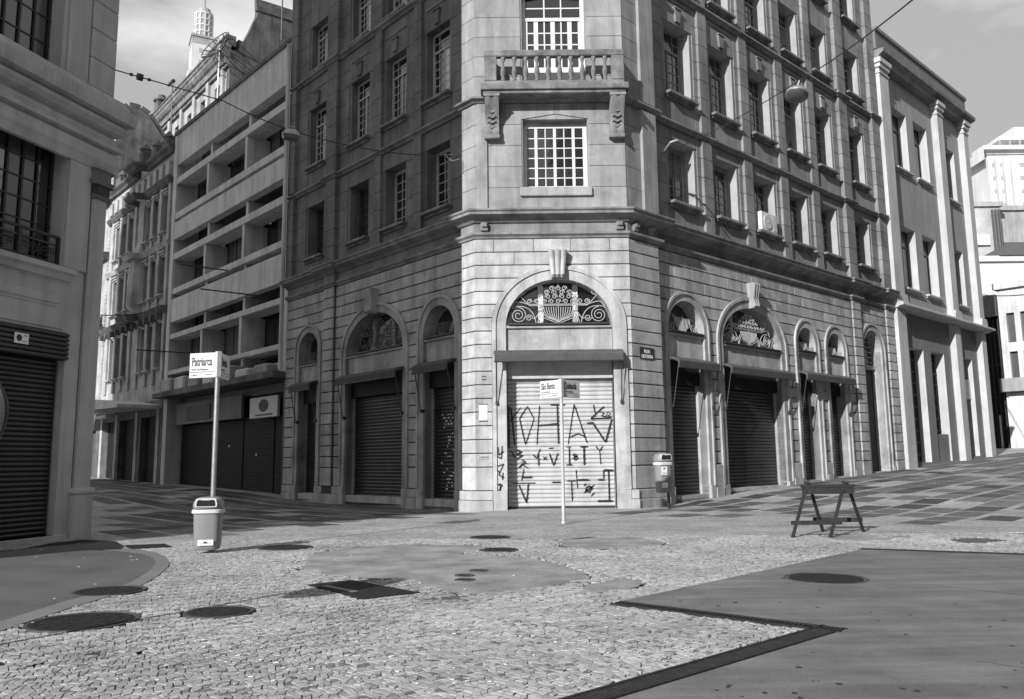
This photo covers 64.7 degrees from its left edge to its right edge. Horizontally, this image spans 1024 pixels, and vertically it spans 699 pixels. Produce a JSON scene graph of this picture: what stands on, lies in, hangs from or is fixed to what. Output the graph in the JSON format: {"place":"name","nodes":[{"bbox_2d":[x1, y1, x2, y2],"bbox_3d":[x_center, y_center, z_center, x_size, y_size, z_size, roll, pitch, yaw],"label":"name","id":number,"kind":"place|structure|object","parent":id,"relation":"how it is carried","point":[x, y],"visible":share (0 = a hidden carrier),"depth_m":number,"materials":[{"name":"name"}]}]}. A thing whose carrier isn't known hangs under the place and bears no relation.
{"place":"outdoors","nodes":[
{"label":"outdoors","id":0,"kind":"place"},
{"bbox_2d":[0,453,1023,698],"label":"square paving","id":1,"kind":"structure","parent":0,"point":[538,619],"depth_m":8.74,"materials":[{"name":"grey stone"}]},
{"bbox_2d":[0,383,8,438],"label":"telephone hood","id":2,"kind":"object","parent":1,"relation":"on","point":[4,407],"visible":1,"depth_m":6.93,"materials":[{"name":"grey plastic"}]},
{"bbox_2d":[23,611,139,634],"bbox_3d":[-4.448,2.839,8.379,1.080,0.057,1.080,-1,-8,0],"label":"manhole cover","id":3,"kind":"object","parent":1,"relation":"on","point":[77,622],"visible":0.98,"depth_m":8.31,"materials":[{"name":"metal"}]},
{"bbox_2d":[70,585,146,595],"bbox_3d":[-5.165,3.115,10.361,0.880,0.057,0.880,-1,-8,0],"label":"manhole cover","id":4,"kind":"object","parent":1,"relation":"on","point":[113,590],"visible":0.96,"depth_m":10.34,"materials":[{"name":"metal"}]},
{"bbox_2d":[124,544,172,548],"bbox_3d":[-7.196,3.915,15.992,0.743,0.060,1.062,4,-9,-32],"label":"square cover","id":5,"kind":"object","parent":1,"relation":"on","point":[142,546],"visible":0.71,"depth_m":15.87,"materials":[{"name":"metal"}]},
{"bbox_2d":[189,351,229,550],"bbox_3d":[-5.878,1.980,15.519,0.660,3.835,0.672,-1,-8,0],"label":"street sign post","id":6,"kind":"object","parent":1,"relation":"on","point":[216,364],"visible":0.99,"depth_m":15.47,"materials":[{"name":"white metal"}]},
{"bbox_2d":[192,497,224,549],"bbox_3d":[-5.551,3.173,14.791,0.559,0.945,0.541,-1,-8,0],"label":"litter bin","id":7,"kind":"object","parent":6,"relation":"attached to","point":[207,512],"visible":1,"depth_m":14.59,"materials":[{"name":"plastic"}]},
{"bbox_2d":[183,605,254,619],"bbox_3d":[-3.197,2.886,8.824,0.740,0.057,0.740,-1,-8,0],"label":"manhole cover","id":8,"kind":"object","parent":1,"relation":"on","point":[218,612],"visible":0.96,"depth_m":8.78,"materials":[{"name":"metal"}]},
{"bbox_2d":[259,545,312,550],"bbox_3d":[-4.316,3.809,15.452,1.000,0.057,1.000,-1,-8,0],"label":"manhole cover","id":9,"kind":"object","parent":1,"relation":"on","point":[281,547],"visible":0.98,"depth_m":15.39,"materials":[{"name":"metal"}]},
{"bbox_2d":[307,580,419,599],"bbox_3d":[-1.920,3.071,10.306,0.773,0.064,1.579,6,-10,-38],"label":"square cover","id":10,"kind":"object","parent":1,"relation":"on","point":[358,590],"visible":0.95,"depth_m":10.18,"materials":[{"name":"metal"}]},
{"bbox_2d":[454,573,473,576],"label":"manhole cover","id":11,"kind":"object","parent":1,"relation":"on","point":[463,575],"visible":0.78,"depth_m":11.38,"materials":[{"name":"metal"}]},
{"bbox_2d":[454,578,474,581],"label":"manhole cover","id":12,"kind":"object","parent":1,"relation":"on","point":[464,579],"visible":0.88,"depth_m":10.99,"materials":[{"name":"metal"}]},
{"bbox_2d":[469,569,487,571],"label":"manhole cover","id":13,"kind":"object","parent":1,"relation":"on","point":[477,570],"visible":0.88,"depth_m":11.88,"materials":[{"name":"metal"}]},
{"bbox_2d":[469,535,510,539],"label":"manhole cover","id":14,"kind":"object","parent":1,"relation":"on","point":[483,537],"visible":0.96,"depth_m":16.99,"materials":[{"name":"metal"}]},
{"bbox_2d":[479,547,518,552],"bbox_3d":[-0.238,3.652,14.650,0.720,0.057,0.720,-1,-8,0],"label":"manhole cover","id":15,"kind":"object","parent":1,"relation":"on","point":[499,549],"visible":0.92,"depth_m":14.62,"materials":[{"name":"metal"}]},
{"bbox_2d":[558,624,844,698],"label":"drain","id":16,"kind":"object","parent":1,"relation":"on","point":[626,687],"visible":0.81,"depth_m":6.25,"materials":[{"name":"metal"}]},
{"bbox_2d":[611,601,847,631],"bbox_3d":[2.125,2.794,8.281,2.517,0.150,0.200,-7,-10,40],"label":"drain","id":17,"kind":"object","parent":1,"relation":"on","point":[743,618],"visible":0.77,"depth_m":8.23,"materials":[{"name":"metal"}]},
{"bbox_2d":[784,572,868,583],"bbox_3d":[4.165,3.058,10.727,1.060,0.057,1.060,-1,-8,0],"label":"manhole cover","id":18,"kind":"object","parent":1,"relation":"on","point":[823,578],"visible":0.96,"depth_m":10.69,"materials":[{"name":"metal"}]},
{"bbox_2d":[791,481,864,537],"bbox_3d":[6.611,3.311,16.848,0.955,1.120,2.111,-7,-10,39],"label":"wooden barricade","id":19,"kind":"object","parent":1,"relation":"on","point":[844,487],"visible":0.98,"depth_m":16.80,"materials":[{"name":"paint"}]},
{"bbox_2d":[861,548,1023,554],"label":"drain","id":20,"kind":"object","parent":1,"relation":"on","point":[943,551],"visible":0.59,"depth_m":13.54,"materials":[{"name":"metal"}]},
{"bbox_2d":[27,448,1023,544],"bbox_3d":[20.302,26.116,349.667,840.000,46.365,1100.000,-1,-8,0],"label":"ground","id":21,"kind":"structure","parent":0,"point":[537,524],"depth_m":20.95,"materials":[{"name":"stone"}]},
{"bbox_2d":[0,0,137,547],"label":"building","id":22,"kind":"structure","parent":21,"relation":"on","point":[67,119],"depth_m":18.00,"materials":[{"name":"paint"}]},
{"bbox_2d":[14,332,28,344],"bbox_3d":[-10.291,-0.236,16.959,0.006,0.225,0.356,-3,-8,16],"label":"shutter sticker","id":23,"kind":"object","parent":22,"relation":"attached to","point":[22,338],"visible":1,"depth_m":16.95,"materials":[{"name":"white paper"}]},
{"bbox_2d":[0,0,51,59],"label":"window","id":24,"kind":"structure","parent":22,"relation":"in","point":[25,22],"depth_m":18.07,"materials":[{"name":"black metal"}]},
{"bbox_2d":[0,130,54,259],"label":"window","id":25,"kind":"structure","parent":22,"relation":"in","point":[26,168],"depth_m":17.77,"materials":[{"name":"black glass"}]},
{"bbox_2d":[91,102,164,477],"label":"peeling building","id":26,"kind":"structure","parent":21,"relation":"on","point":[149,131],"depth_m":62.06,"materials":[{"name":"grey paint"}]},
{"bbox_2d":[94,131,174,483],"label":"ornate building","id":27,"kind":"structure","parent":21,"relation":"on","point":[128,409],"depth_m":54.21,"materials":[{"name":"white paint"}]},
{"bbox_2d":[140,240,148,246],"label":"window","id":28,"kind":"structure","parent":27,"relation":"in","point":[145,243],"depth_m":54.16,"materials":[{"name":"grey glass"}]},
{"bbox_2d":[148,236,156,241],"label":"window","id":29,"kind":"structure","parent":27,"relation":"in","point":[153,238],"depth_m":52.99,"materials":[{"name":"grey glass"}]},
{"bbox_2d":[154,293,162,298],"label":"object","id":30,"kind":"structure","parent":27,"relation":"in","point":[160,295],"depth_m":51.24,"materials":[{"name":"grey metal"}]},
{"bbox_2d":[157,230,165,236],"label":"window","id":31,"kind":"structure","parent":27,"relation":"in","point":[163,232],"depth_m":51.81,"materials":[{"name":"grey glass"}]},
{"bbox_2d":[186,0,217,75],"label":"white tower","id":32,"kind":"structure","parent":21,"relation":"on","point":[201,38],"depth_m":348.47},
{"bbox_2d":[136,36,291,493],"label":"louvred building","id":33,"kind":"structure","parent":21,"relation":"on","point":[227,293],"depth_m":44.35,"materials":[{"name":"concrete"}]},
{"bbox_2d":[100,312,142,315],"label":"overhead wire","id":34,"kind":"object","parent":33,"relation":"attached to","point":[121,315],"visible":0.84,"depth_m":43.85,"materials":[{"name":"black metal"}]},
{"bbox_2d":[191,329,223,352],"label":"window","id":35,"kind":"structure","parent":33,"relation":"in","point":[196,341],"depth_m":49.90,"materials":[{"name":"black glass"}]},
{"bbox_2d":[195,244,226,278],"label":"window","id":36,"kind":"structure","parent":33,"relation":"in","point":[198,262],"depth_m":50.60,"materials":[{"name":"black glass"}]},
{"bbox_2d":[198,163,229,198],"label":"window","id":37,"kind":"structure","parent":33,"relation":"in","point":[202,186],"depth_m":51.28,"materials":[{"name":"black glass"}]},
{"bbox_2d":[224,317,262,365],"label":"window","id":38,"kind":"structure","parent":33,"relation":"in","point":[232,333],"depth_m":45.97,"materials":[{"name":"black glass"}]},
{"bbox_2d":[227,225,265,263],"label":"window","id":39,"kind":"structure","parent":33,"relation":"in","point":[234,247],"depth_m":46.72,"materials":[{"name":"black glass"}]},
{"bbox_2d":[231,137,268,177],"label":"window","id":40,"kind":"structure","parent":33,"relation":"in","point":[238,165],"depth_m":47.39,"materials":[{"name":"black glass"}]},
{"bbox_2d":[264,312,279,360],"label":"window","id":41,"kind":"structure","parent":33,"relation":"in","point":[271,321],"depth_m":42.29,"materials":[{"name":"black glass"}]},
{"bbox_2d":[267,217,281,246],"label":"window","id":42,"kind":"structure","parent":33,"relation":"in","point":[275,227],"depth_m":43.02,"materials":[{"name":"black metal"}]},
{"bbox_2d":[270,127,284,153],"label":"window","id":43,"kind":"structure","parent":33,"relation":"in","point":[277,141],"depth_m":43.78,"materials":[{"name":"black glass"}]},
{"bbox_2d":[281,0,282,40],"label":"lightning rod","id":44,"kind":"object","parent":33,"relation":"attached to","point":[281,19],"visible":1,"depth_m":53.87,"materials":[{"name":"black metal"}]},
{"bbox_2d":[152,0,292,135],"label":"gabled building","id":45,"kind":"structure","parent":21,"relation":"on","point":[258,44],"depth_m":60.61,"materials":[{"name":"white paint"}]},
{"bbox_2d":[168,79,175,132],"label":"roof antenna","id":46,"kind":"object","parent":45,"relation":"attached to","point":[172,82],"visible":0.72,"depth_m":66.25,"materials":[{"name":"black metal"}]},
{"bbox_2d":[201,32,228,97],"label":"satellite dish","id":47,"kind":"object","parent":45,"relation":"attached to","point":[218,50],"visible":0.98,"depth_m":57.78,"materials":[{"name":"white metal"}]},
{"bbox_2d":[540,379,579,523],"bbox_3d":[1.289,2.671,20.970,1.061,3.785,0.567,-1,-8,0],"label":"street sign post","id":48,"kind":"object","parent":21,"relation":"on","point":[560,388],"visible":1,"depth_m":21.04,"materials":[{"name":"white metal"}]},
{"bbox_2d":[279,0,904,511],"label":"corner building","id":49,"kind":"structure","parent":21,"relation":"on","point":[561,216],"depth_m":31.36,"materials":[{"name":"stone"}]},
{"bbox_2d":[115,69,458,160],"bbox_3d":[-5.976,-6.823,24.336,11.535,1.045,0.307,7,-11,-44],"label":"overhead wire","id":50,"kind":"object","parent":49,"relation":"attached to","point":[139,76],"visible":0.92,"depth_m":22.78,"materials":[{"name":"black metal"}]},
{"bbox_2d":[281,125,299,141],"bbox_3d":[-6.455,-6.328,23.591,0.519,0.394,0.419,3,-9,-25],"label":"hanging lantern","id":51,"kind":"object","parent":50,"relation":"hanging from","point":[292,135],"visible":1,"depth_m":23.45,"materials":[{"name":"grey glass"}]},
{"bbox_2d":[301,207,323,264],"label":"window","id":52,"kind":"structure","parent":49,"relation":"in","point":[320,213],"depth_m":37.44,"materials":[{"name":"black glass"}]},
{"bbox_2d":[303,107,325,173],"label":"window","id":53,"kind":"structure","parent":49,"relation":"in","point":[321,115],"depth_m":37.85,"materials":[{"name":"white paint"}]},
{"bbox_2d":[306,23,327,76],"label":"window","id":54,"kind":"structure","parent":49,"relation":"in","point":[323,32],"depth_m":38.53,"materials":[{"name":"white paint"}]},
{"bbox_2d":[343,186,368,247],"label":"window","id":55,"kind":"structure","parent":49,"relation":"in","point":[363,237],"depth_m":34.70,"materials":[{"name":"black glass"}]},
{"bbox_2d":[345,79,370,150],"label":"window","id":56,"kind":"structure","parent":49,"relation":"in","point":[363,136],"depth_m":35.12,"materials":[{"name":"grey glass"}]},
{"bbox_2d":[346,0,370,46],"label":"window","id":57,"kind":"structure","parent":49,"relation":"in","point":[364,5],"depth_m":35.76,"materials":[{"name":"white paint"}]},
{"bbox_2d":[378,169,406,234],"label":"window","id":58,"kind":"structure","parent":49,"relation":"in","point":[400,221],"depth_m":32.68,"materials":[{"name":"white paint"}]},
{"bbox_2d":[379,55,407,131],"bbox_3d":[-4.658,-10.510,32.813,0.630,3.060,1.690,6,-11,-42],"label":"window","id":59,"kind":"structure","parent":49,"relation":"in","point":[399,77],"depth_m":33.12,"materials":[{"name":"grey glass"}]},
{"bbox_2d":[380,0,406,21],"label":"window","id":60,"kind":"structure","parent":49,"relation":"in","point":[397,4],"depth_m":33.51,"materials":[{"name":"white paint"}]},
{"bbox_2d":[419,148,451,218],"bbox_3d":[-2.651,-6.307,30.182,0.790,2.670,1.690,6,-11,-42],"label":"window","id":61,"kind":"structure","parent":49,"relation":"in","point":[443,204],"depth_m":30.60,"materials":[{"name":"white paint"}]},
{"bbox_2d":[420,27,451,109],"bbox_3d":[-2.761,-10.816,30.749,0.630,3.060,1.690,6,-11,-42],"label":"window","id":62,"kind":"structure","parent":49,"relation":"in","point":[441,42],"depth_m":31.04,"materials":[{"name":"grey glass"}]},
{"bbox_2d":[479,404,487,420],"bbox_3d":[-0.956,2.098,26.880,0.280,0.580,0.027,-1,-8,0],"label":"notice board","id":63,"kind":"object","parent":49,"relation":"attached to","point":[483,415],"visible":1,"depth_m":26.87,"materials":[{"name":"white paper"}]},
{"bbox_2d":[521,0,584,79],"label":"balcony door","id":64,"kind":"structure","parent":49,"relation":"in","point":[545,24],"depth_m":29.12,"materials":[{"name":"white paint"}]},
{"bbox_2d":[523,126,587,186],"bbox_3d":[1.513,-6.745,28.516,2.260,2.370,0.070,-1,-8,0],"label":"window","id":65,"kind":"structure","parent":49,"relation":"in","point":[553,156],"depth_m":28.52,"materials":[{"name":"white paint"}]},
{"bbox_2d":[639,347,653,359],"bbox_3d":[4.628,0.136,27.689,0.780,0.400,0.024,6,-11,-42],"label":"street name plate","id":66,"kind":"object","parent":49,"relation":"attached to","point":[646,353],"visible":1,"depth_m":27.66,"materials":[{"name":"black metal"}]},
{"bbox_2d":[663,29,699,108],"bbox_3d":[6.359,-11.078,31.517,1.890,3.180,0.830,6,-11,-42],"label":"window","id":67,"kind":"structure","parent":49,"relation":"in","point":[671,42],"depth_m":31.96,"materials":[{"name":"grey glass"}]},
{"bbox_2d":[668,147,703,214],"bbox_3d":[6.411,-6.560,30.896,1.890,2.660,0.830,6,-11,-42],"label":"window","id":68,"kind":"structure","parent":49,"relation":"in","point":[677,200],"depth_m":31.33,"materials":[{"name":"grey paint"}]},
{"bbox_2d":[705,0,735,21],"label":"window","id":69,"kind":"structure","parent":49,"relation":"in","point":[712,5],"depth_m":33.75,"materials":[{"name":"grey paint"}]},
{"bbox_2d":[709,55,741,129],"bbox_3d":[8.583,-10.827,33.529,1.890,3.180,0.830,6,-11,-42],"label":"window","id":70,"kind":"structure","parent":49,"relation":"in","point":[715,72],"depth_m":34.01,"materials":[{"name":"grey glass"}]},
{"bbox_2d":[714,165,746,228],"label":"window","id":71,"kind":"structure","parent":49,"relation":"in","point":[720,175],"depth_m":33.37,"materials":[{"name":"black glass"}]},
{"bbox_2d":[744,0,772,45],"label":"window","id":72,"kind":"structure","parent":49,"relation":"in","point":[750,29],"depth_m":36.42,"materials":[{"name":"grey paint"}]},
{"bbox_2d":[748,78,778,147],"bbox_3d":[10.785,-10.578,35.524,1.890,3.180,0.830,6,-11,-42],"label":"window","id":73,"kind":"structure","parent":49,"relation":"in","point":[756,134],"depth_m":36.02,"materials":[{"name":"grey paint"}]},
{"bbox_2d":[755,211,776,233],"bbox_3d":[10.854,-5.394,34.651,1.270,0.830,0.517,6,-11,-42],"label":"air conditioner","id":74,"kind":"object","parent":49,"relation":"on","point":[766,221],"visible":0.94,"depth_m":34.28,"materials":[{"name":"white paint"}]},
{"bbox_2d":[754,182,783,241],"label":"window","id":75,"kind":"structure","parent":49,"relation":"in","point":[759,193],"depth_m":35.36,"materials":[{"name":"grey paint"}]},
{"bbox_2d":[662,0,912,153],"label":"overhead wire","id":76,"kind":"object","parent":49,"relation":"attached to","point":[673,141],"visible":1,"depth_m":19.67,"materials":[{"name":"black metal"}]},
{"bbox_2d":[785,81,808,103],"bbox_3d":[7.057,-6.430,20.044,0.555,0.550,0.556,-1,-8,0],"label":"round lantern","id":77,"kind":"object","parent":76,"relation":"hanging from","point":[797,94],"visible":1,"depth_m":19.91,"materials":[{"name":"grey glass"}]},
{"bbox_2d":[778,12,804,65],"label":"window","id":78,"kind":"structure","parent":49,"relation":"in","point":[784,50],"depth_m":38.54,"materials":[{"name":"grey paint"}]},
{"bbox_2d":[783,97,810,162],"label":"window","id":79,"kind":"structure","parent":49,"relation":"in","point":[790,150],"depth_m":38.01,"materials":[{"name":"grey paint"}]},
{"bbox_2d":[789,196,816,252],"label":"window","id":80,"kind":"structure","parent":49,"relation":"in","point":[796,243],"depth_m":37.39,"materials":[{"name":"grey paint"}]},
{"bbox_2d":[814,0,827,6],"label":"window","id":81,"kind":"structure","parent":49,"relation":"in","point":[821,2],"depth_m":40.56,"materials":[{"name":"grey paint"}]},
{"bbox_2d":[809,34,833,84],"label":"window","id":82,"kind":"structure","parent":49,"relation":"in","point":[818,74],"depth_m":40.49,"materials":[{"name":"grey paint"}]},
{"bbox_2d":[815,116,839,176],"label":"window","id":83,"kind":"structure","parent":49,"relation":"in","point":[822,167],"depth_m":39.98,"materials":[{"name":"grey glass"}]},
{"bbox_2d":[821,209,845,262],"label":"window","id":84,"kind":"structure","parent":49,"relation":"in","point":[827,254],"depth_m":39.36,"materials":[{"name":"grey paint"}]},
{"bbox_2d":[839,0,859,31],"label":"window","id":85,"kind":"structure","parent":49,"relation":"in","point":[846,20],"depth_m":42.80,"materials":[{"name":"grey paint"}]},
{"bbox_2d":[843,58,865,104],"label":"window","id":86,"kind":"structure","parent":49,"relation":"in","point":[859,100],"depth_m":42.86,"materials":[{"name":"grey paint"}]},
{"bbox_2d":[848,134,872,192],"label":"window","id":87,"kind":"structure","parent":49,"relation":"in","point":[855,183],"depth_m":42.40,"materials":[{"name":"grey glass"}]},
{"bbox_2d":[855,223,878,272],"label":"window","id":88,"kind":"structure","parent":49,"relation":"in","point":[861,266],"depth_m":41.78,"materials":[{"name":"grey paint"}]},
{"bbox_2d":[866,370,878,470],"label":"door","id":89,"kind":"structure","parent":49,"relation":"in","point":[869,379],"depth_m":40.69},
{"bbox_2d":[667,493,669,508],"bbox_3d":[5.077,4.530,26.242,0.090,1.449,0.086,-1,-8,0],"label":"bin post","id":90,"kind":"object","parent":21,"relation":"on","point":[668,498],"depth_m":26.16,"materials":[{"name":"black metal"}]},
{"bbox_2d":[653,453,672,492],"bbox_3d":[4.856,3.979,26.090,0.594,1.266,0.525,3,-9,-24],"label":"litter bin","id":91,"kind":"object","parent":90,"relation":"on","point":[663,481],"visible":1,"depth_m":25.88,"materials":[{"name":"plastic"}]},
{"bbox_2d":[871,26,996,468],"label":"pilastered building","id":92,"kind":"structure","parent":21,"relation":"on","point":[942,329],"depth_m":47.16,"materials":[{"name":"grey concrete"}]},
{"bbox_2d":[892,115,914,177],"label":"window","id":93,"kind":"structure","parent":92,"relation":"in","point":[898,167],"depth_m":46.78,"materials":[{"name":"grey glass"}]},
{"bbox_2d":[901,231,923,295],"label":"window","id":94,"kind":"structure","parent":92,"relation":"in","point":[908,288],"depth_m":45.84,"materials":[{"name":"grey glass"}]},
{"bbox_2d":[913,129,934,188],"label":"window","id":95,"kind":"structure","parent":92,"relation":"in","point":[916,138],"depth_m":48.78,"materials":[{"name":"grey glass"}]},
{"bbox_2d":[922,240,944,301],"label":"window","id":96,"kind":"structure","parent":92,"relation":"in","point":[929,295],"depth_m":47.84,"materials":[{"name":"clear glass"}]},
{"bbox_2d":[946,160,961,206],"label":"window","id":97,"kind":"structure","parent":92,"relation":"in","point":[952,201],"depth_m":50.84,"materials":[{"name":"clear glass"}]},
{"bbox_2d":[954,254,971,310],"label":"window","id":98,"kind":"structure","parent":92,"relation":"in","point":[961,306],"depth_m":50.08,"materials":[{"name":"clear glass"}]},
{"bbox_2d":[982,294,1023,295],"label":"overhead wire","id":99,"kind":"object","parent":92,"relation":"attached to","point":[1003,295],"visible":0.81,"depth_m":46.02,"materials":[{"name":"black metal"}]},
{"bbox_2d":[974,201,1002,255],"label":"mottled block","id":100,"kind":"structure","parent":21,"relation":"on","point":[988,227],"depth_m":121.45,"materials":[{"name":"concrete"}]},
{"bbox_2d":[970,127,1023,205],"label":"white high rise","id":101,"kind":"structure","parent":21,"relation":"on","point":[997,168],"depth_m":176.77,"materials":[{"name":"white concrete"}]},
{"bbox_2d":[983,294,1010,447],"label":"dark glazed house","id":102,"kind":"structure","parent":21,"relation":"on","point":[998,396],"depth_m":63.04,"materials":[{"name":"black glass"}]},
{"bbox_2d":[979,243,1023,295],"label":"white annex","id":103,"kind":"object","parent":21,"relation":"on","point":[1004,263],"visible":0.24,"depth_m":102.18,"materials":[{"name":"paint"}]},
{"bbox_2d":[992,279,1023,447],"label":"end house","id":104,"kind":"structure","parent":21,"relation":"on","point":[1011,314],"depth_m":61.90,"materials":[{"name":"paint"}]},
{"bbox_2d":[1007,313,1016,341],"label":"window","id":105,"kind":"structure","parent":104,"relation":"in","point":[1011,321],"depth_m":62.41,"materials":[{"name":"grey glass"}]},
{"bbox_2d":[1011,351,1019,377],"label":"window","id":106,"kind":"structure","parent":104,"relation":"in","point":[1014,355],"depth_m":62.02,"materials":[{"name":"grey glass"}]},
{"bbox_2d":[1021,312,1023,336],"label":"window","id":107,"kind":"structure","parent":104,"relation":"in","point":[1022,313],"depth_m":61.88,"materials":[{"name":"grey glass"}]},
{"bbox_2d":[999,205,1023,244],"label":"stained block","id":108,"kind":"structure","parent":21,"relation":"on","point":[1012,220],"depth_m":123.59,"materials":[{"name":"concrete"}]},
{"bbox_2d":[114,0,1023,157],"label":"sky","id":109,"kind":"structure","parent":0,"point":[976,47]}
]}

